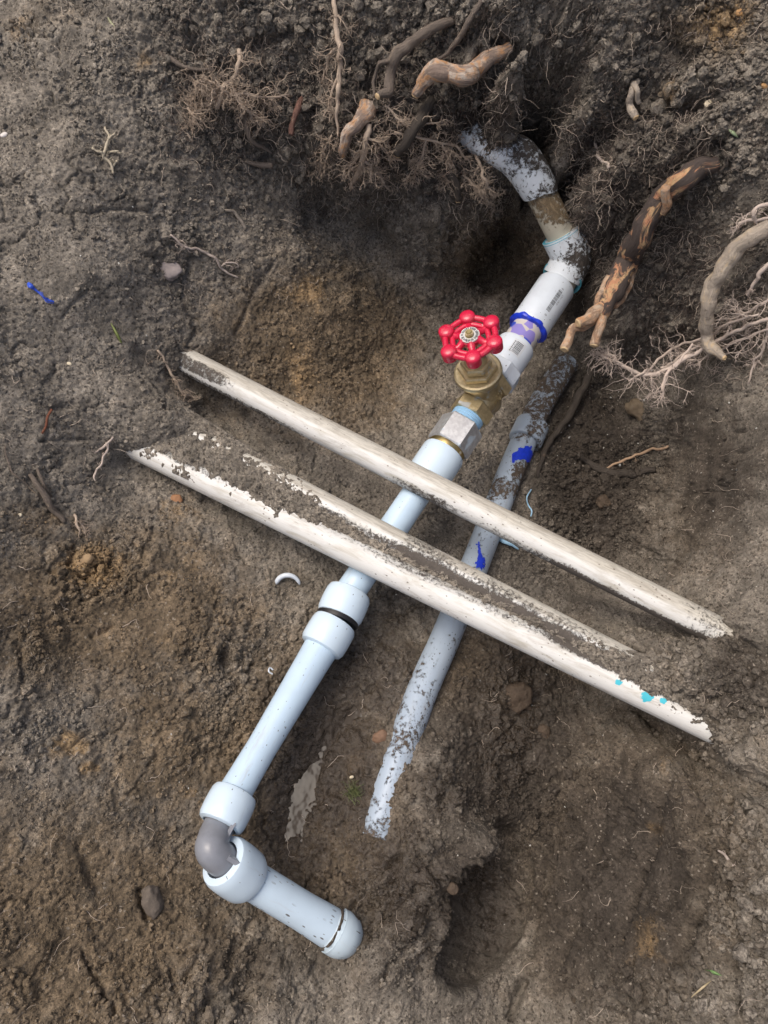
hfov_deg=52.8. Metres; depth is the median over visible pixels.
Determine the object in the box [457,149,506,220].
root tangle
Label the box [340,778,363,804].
seedling
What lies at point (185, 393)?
root tangle
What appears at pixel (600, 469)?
tree root
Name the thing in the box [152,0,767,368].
root hairs
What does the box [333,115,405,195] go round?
root tangle
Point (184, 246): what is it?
root tangle
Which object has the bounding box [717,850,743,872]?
root tangle
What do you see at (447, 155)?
root tangle
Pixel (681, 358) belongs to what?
root tangle
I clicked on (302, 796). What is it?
rock
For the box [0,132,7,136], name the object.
plastic scrap
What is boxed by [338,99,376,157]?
tree root
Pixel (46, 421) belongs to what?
twig
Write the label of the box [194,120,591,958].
water pipe
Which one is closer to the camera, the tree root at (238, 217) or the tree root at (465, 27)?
the tree root at (465, 27)
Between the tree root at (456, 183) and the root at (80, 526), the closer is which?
the root at (80, 526)
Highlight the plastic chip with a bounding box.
[499,538,518,549]
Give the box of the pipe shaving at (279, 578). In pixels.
[275,573,299,584]
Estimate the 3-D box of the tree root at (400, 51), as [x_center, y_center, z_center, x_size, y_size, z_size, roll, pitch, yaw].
[0.036,-0.595,1.013,0.117,0.081,0.037,-23,67,-10]
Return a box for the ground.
[0,0,767,1023]
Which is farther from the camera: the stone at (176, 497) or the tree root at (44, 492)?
the stone at (176, 497)
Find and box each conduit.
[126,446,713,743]
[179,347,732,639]
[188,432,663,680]
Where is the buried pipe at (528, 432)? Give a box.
[363,353,577,839]
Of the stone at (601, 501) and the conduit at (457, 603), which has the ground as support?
the stone at (601, 501)
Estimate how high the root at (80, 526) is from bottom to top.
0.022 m
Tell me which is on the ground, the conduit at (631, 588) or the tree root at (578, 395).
the tree root at (578, 395)
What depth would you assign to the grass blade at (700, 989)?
0.77 m
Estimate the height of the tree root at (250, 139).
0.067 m
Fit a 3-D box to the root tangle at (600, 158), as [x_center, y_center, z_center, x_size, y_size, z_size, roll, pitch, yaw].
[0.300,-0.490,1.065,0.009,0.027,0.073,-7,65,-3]
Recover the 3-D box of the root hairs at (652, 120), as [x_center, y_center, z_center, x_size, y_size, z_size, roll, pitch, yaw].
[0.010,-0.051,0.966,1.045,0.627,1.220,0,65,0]
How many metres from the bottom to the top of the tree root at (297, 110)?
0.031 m
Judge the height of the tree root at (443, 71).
0.056 m
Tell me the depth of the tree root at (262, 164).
1.13 m
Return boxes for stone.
[73,553,93,566]
[141,885,163,920]
[159,261,182,280]
[171,494,182,502]
[372,729,386,742]
[505,682,532,713]
[595,494,610,508]
[625,398,643,420]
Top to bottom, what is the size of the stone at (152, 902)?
0.028 m
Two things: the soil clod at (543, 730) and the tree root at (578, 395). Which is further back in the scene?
the tree root at (578, 395)
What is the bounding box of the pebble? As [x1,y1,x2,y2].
[736,9,742,16]
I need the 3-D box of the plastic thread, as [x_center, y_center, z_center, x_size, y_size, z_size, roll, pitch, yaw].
[0.232,-0.016,1.239,0.012,0.016,0.054,4,65,2]
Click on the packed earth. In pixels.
(233, 469)
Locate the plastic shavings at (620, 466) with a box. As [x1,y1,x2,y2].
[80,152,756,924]
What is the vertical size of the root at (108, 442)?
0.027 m
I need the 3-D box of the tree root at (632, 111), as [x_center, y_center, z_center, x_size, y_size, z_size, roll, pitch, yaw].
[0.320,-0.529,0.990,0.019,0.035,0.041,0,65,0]
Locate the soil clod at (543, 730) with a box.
[537,724,550,738]
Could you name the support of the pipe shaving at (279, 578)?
on the ground
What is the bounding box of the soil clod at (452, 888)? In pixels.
[447,882,458,894]
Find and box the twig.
[41,409,52,433]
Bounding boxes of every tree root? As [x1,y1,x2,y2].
[4,445,65,522]
[158,51,212,71]
[225,209,246,229]
[243,107,272,154]
[245,160,272,167]
[288,96,303,135]
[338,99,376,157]
[372,17,453,99]
[393,95,435,157]
[411,42,512,98]
[427,0,482,62]
[436,163,460,202]
[535,355,605,477]
[560,156,719,351]
[578,452,655,477]
[604,210,616,254]
[626,78,641,120]
[698,220,767,359]
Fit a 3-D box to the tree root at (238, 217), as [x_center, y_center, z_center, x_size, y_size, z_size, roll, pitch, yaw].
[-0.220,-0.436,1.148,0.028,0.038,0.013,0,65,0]
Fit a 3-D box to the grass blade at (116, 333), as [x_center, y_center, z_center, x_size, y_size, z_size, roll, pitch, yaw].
[-0.364,-0.242,1.055,0.004,0.024,0.026,-28,68,-12]
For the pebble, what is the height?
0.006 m
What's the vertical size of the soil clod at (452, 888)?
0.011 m
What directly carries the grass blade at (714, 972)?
on the ground
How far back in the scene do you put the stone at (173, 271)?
1.09 m
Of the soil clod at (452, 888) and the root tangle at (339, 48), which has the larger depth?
the root tangle at (339, 48)
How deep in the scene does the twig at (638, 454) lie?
1.28 m
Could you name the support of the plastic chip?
on the ground
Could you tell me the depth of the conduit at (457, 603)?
0.99 m
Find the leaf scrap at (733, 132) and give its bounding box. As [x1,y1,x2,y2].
[729,129,737,137]
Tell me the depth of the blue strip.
0.99 m
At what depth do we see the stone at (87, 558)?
0.97 m
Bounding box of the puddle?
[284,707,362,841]
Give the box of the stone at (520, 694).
[505,682,532,713]
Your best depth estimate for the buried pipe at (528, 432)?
1.09 m
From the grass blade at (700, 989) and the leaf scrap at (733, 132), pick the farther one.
the leaf scrap at (733, 132)
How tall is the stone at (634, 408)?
0.025 m
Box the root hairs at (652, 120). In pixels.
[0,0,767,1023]
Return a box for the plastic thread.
[526,489,531,515]
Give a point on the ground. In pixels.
(72, 174)
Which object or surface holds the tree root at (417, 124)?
on the ground
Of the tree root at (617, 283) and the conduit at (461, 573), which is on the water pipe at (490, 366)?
the conduit at (461, 573)
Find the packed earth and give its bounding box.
[139,403,708,729]
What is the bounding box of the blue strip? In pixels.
[27,282,53,303]
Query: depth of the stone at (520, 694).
1.10 m
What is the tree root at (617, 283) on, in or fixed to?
on the ground
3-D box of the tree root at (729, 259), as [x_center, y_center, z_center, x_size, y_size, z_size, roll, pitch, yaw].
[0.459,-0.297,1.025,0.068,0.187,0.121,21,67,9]
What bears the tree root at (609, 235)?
on the ground
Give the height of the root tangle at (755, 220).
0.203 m
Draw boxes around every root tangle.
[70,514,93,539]
[91,127,121,173]
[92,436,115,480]
[149,350,200,402]
[166,234,240,277]
[170,42,292,140]
[301,86,474,197]
[310,0,361,136]
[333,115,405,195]
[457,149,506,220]
[584,290,767,407]
[594,143,609,168]
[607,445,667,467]
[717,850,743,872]
[726,202,767,383]
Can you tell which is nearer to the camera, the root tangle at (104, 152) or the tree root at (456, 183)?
the root tangle at (104, 152)
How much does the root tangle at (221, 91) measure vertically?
0.112 m
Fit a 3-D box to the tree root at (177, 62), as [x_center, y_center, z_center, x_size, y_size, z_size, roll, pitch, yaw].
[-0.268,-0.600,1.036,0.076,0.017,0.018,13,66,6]
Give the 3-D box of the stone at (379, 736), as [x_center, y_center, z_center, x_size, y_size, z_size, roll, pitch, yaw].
[-0.005,0.295,1.014,0.022,0.013,0.015,-25,68,-11]
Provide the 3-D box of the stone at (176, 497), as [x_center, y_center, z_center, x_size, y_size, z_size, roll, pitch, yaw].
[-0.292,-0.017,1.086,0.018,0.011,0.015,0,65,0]
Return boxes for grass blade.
[111,323,122,345]
[691,981,710,997]
[707,970,721,975]
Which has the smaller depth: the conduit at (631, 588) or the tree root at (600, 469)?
the conduit at (631, 588)

